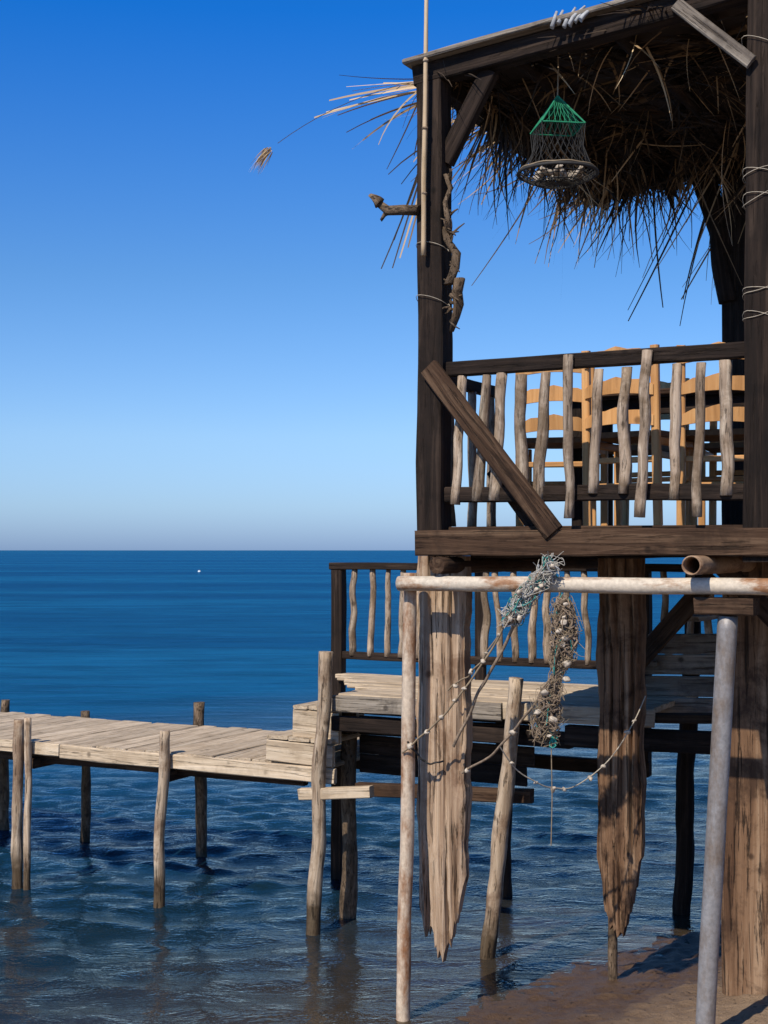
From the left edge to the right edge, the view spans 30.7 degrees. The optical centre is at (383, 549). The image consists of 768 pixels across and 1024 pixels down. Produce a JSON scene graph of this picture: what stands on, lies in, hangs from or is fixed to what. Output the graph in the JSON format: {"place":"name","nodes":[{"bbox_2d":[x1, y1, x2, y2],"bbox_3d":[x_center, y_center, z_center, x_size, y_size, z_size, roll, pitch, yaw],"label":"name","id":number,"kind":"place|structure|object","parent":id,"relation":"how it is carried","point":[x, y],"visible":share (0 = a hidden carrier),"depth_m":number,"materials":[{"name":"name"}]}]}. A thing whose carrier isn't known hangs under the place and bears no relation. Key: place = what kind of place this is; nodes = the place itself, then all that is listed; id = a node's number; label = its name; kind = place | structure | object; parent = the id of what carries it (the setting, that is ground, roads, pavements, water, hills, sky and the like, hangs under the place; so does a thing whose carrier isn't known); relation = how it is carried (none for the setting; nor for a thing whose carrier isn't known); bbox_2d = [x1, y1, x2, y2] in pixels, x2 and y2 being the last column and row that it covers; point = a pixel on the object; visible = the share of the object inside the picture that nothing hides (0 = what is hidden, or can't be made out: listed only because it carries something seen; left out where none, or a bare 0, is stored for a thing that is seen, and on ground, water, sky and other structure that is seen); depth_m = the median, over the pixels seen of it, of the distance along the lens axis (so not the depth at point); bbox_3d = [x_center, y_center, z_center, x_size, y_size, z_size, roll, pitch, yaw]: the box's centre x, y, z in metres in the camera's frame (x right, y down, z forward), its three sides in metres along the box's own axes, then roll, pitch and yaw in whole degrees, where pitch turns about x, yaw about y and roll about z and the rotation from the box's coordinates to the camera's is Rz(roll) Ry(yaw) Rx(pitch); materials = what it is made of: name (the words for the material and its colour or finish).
{"place":"outdoors","nodes":[
{"label":"outdoors","id":0,"kind":"place"},
{"bbox_2d":[0,550,721,1023],"bbox_3d":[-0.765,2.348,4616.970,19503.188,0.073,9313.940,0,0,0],"label":"sea water","id":1,"kind":"structure","parent":0,"point":[230,638],"depth_m":11.27,"materials":[{"name":"blue liquid"}]},
{"bbox_2d":[0,699,377,907],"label":"wooden pier","id":2,"kind":"structure","parent":1,"relation":"in","point":[199,751],"depth_m":9.70,"materials":[{"name":"beige wood"}]},
{"bbox_2d":[266,701,364,767],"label":"wooden steps","id":3,"kind":"structure","parent":2,"relation":"on","point":[295,745],"depth_m":8.76,"materials":[{"name":"beige wood"}]},
{"bbox_2d":[297,562,713,959],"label":"raised platform","id":4,"kind":"structure","parent":1,"relation":"in","point":[503,707],"depth_m":8.72,"materials":[{"name":"brown wood"}]},
{"bbox_2d":[645,574,717,712],"bbox_3d":[1.796,0.552,8.403,0.785,0.874,0.663,0,0,28],"label":"stair flank","id":5,"kind":"object","parent":4,"relation":"on","point":[669,650],"visible":0.55,"depth_m":8.15,"materials":[{"name":"wood"}]},
{"bbox_2d":[251,0,767,995],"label":"wooden stilt hut","id":6,"kind":"object","parent":1,"relation":"in","point":[665,100],"visible":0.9,"depth_m":7.03,"materials":[{"name":"brown wood"}]},
{"bbox_2d":[368,194,420,221],"bbox_3d":[0.051,-1.714,6.973,0.266,0.142,0.067,0,0,21],"label":"driftwood branch","id":7,"kind":"object","parent":6,"relation":"attached to","point":[388,210],"visible":1,"depth_m":6.95,"materials":[{"name":"brown wood"}]},
{"bbox_2d":[421,0,428,255],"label":"bamboo pole","id":8,"kind":"object","parent":6,"relation":"attached to","point":[424,160],"visible":1,"depth_m":6.88,"materials":[{"name":"wood"}]},
{"bbox_2d":[440,168,464,332],"bbox_3d":[0.337,-1.475,6.893,0.123,0.803,0.083,0,0,14],"label":"hanging driftwood","id":9,"kind":"object","parent":6,"relation":"hanging from","point":[456,294],"visible":1,"depth_m":6.88,"materials":[{"name":"brown wood"}]},
{"bbox_2d":[516,55,598,188],"bbox_3d":[0.849,-2.119,6.844,0.405,0.662,0.404,0,0,0],"label":"hanging fish trap","id":10,"kind":"object","parent":6,"relation":"attached to","point":[572,178],"visible":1,"depth_m":6.79,"materials":[{"name":"fabric"}]},
{"bbox_2d":[515,368,607,525],"bbox_3d":[0.943,-0.563,7.490,0.459,0.884,0.501,0,0,15],"label":"wooden chair","id":11,"kind":"object","parent":6,"relation":"on","point":[555,420],"visible":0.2,"depth_m":7.30,"materials":[{"name":"brown wood"}]},
{"bbox_2d":[581,344,697,525],"bbox_3d":[1.283,-0.563,7.112,0.458,0.885,0.501,0,0,35],"label":"wooden chair","id":12,"kind":"object","parent":6,"relation":"on","point":[658,437],"visible":0.45,"depth_m":6.96,"materials":[{"name":"brown wood"}]},
{"bbox_2d":[599,378,689,524],"bbox_3d":[1.493,-0.563,8.123,0.460,0.885,0.501,0,0,36],"label":"wooden chair","id":13,"kind":"object","parent":6,"relation":"on","point":[625,503],"visible":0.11,"depth_m":8.27,"materials":[{"name":"brown wood"}]},
{"bbox_2d":[572,388,744,525],"bbox_3d":[1.626,-0.486,7.668,1.157,0.745,0.648,0,0,28],"label":"wooden table","id":14,"kind":"object","parent":6,"relation":"on","point":[610,401],"visible":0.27,"depth_m":7.60,"materials":[{"name":"brown wood"}]},
{"bbox_2d":[676,342,744,524],"bbox_3d":[1.696,-0.563,6.984,0.459,0.884,0.501,0,0,19],"label":"wooden chair","id":15,"kind":"object","parent":6,"relation":"on","point":[712,413],"visible":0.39,"depth_m":6.84,"materials":[{"name":"brown wood"}]},
{"bbox_2d":[698,421,743,524],"bbox_3d":[2.031,-0.563,7.898,0.458,0.885,0.501,0,0,19],"label":"wooden chair","id":16,"kind":"object","parent":6,"relation":"on","point":[711,448],"visible":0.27,"depth_m":7.97,"materials":[{"name":"brown wood"}]},
{"bbox_2d":[396,573,767,1023],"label":"scaffold pipe frame","id":17,"kind":"object","parent":1,"relation":"in","point":[727,610],"visible":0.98,"depth_m":6.30,"materials":[{"name":"grey metal"}]},
{"bbox_2d":[402,613,645,792],"bbox_3d":[0.793,0.685,6.815,1.308,1.005,0.612,0,0,-13],"label":"shell garland","id":18,"kind":"object","parent":17,"relation":"hanging from","point":[513,732],"visible":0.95,"depth_m":6.79,"materials":[{"name":"rope"},{"name":"shell"}]},
{"bbox_2d":[496,551,586,845],"bbox_3d":[0.727,0.687,6.500,0.452,1.365,0.203,0,0,17],"label":"fishing net bundle","id":19,"kind":"object","parent":17,"relation":"hanging from","point":[563,636],"visible":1,"depth_m":6.46,"materials":[{"name":"fabric"}]},
{"bbox_2d":[0,0,721,549],"label":"sky","id":20,"kind":"structure","parent":0,"point":[201,349],"materials":[{"name":"blue"}]},
{"bbox_2d":[455,927,767,1023],"bbox_3d":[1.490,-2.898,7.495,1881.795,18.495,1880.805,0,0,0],"label":"beach sand","id":21,"kind":"structure","parent":0,"point":[648,987],"depth_m":7.21,"materials":[{"name":"brown sand"}]}
]}

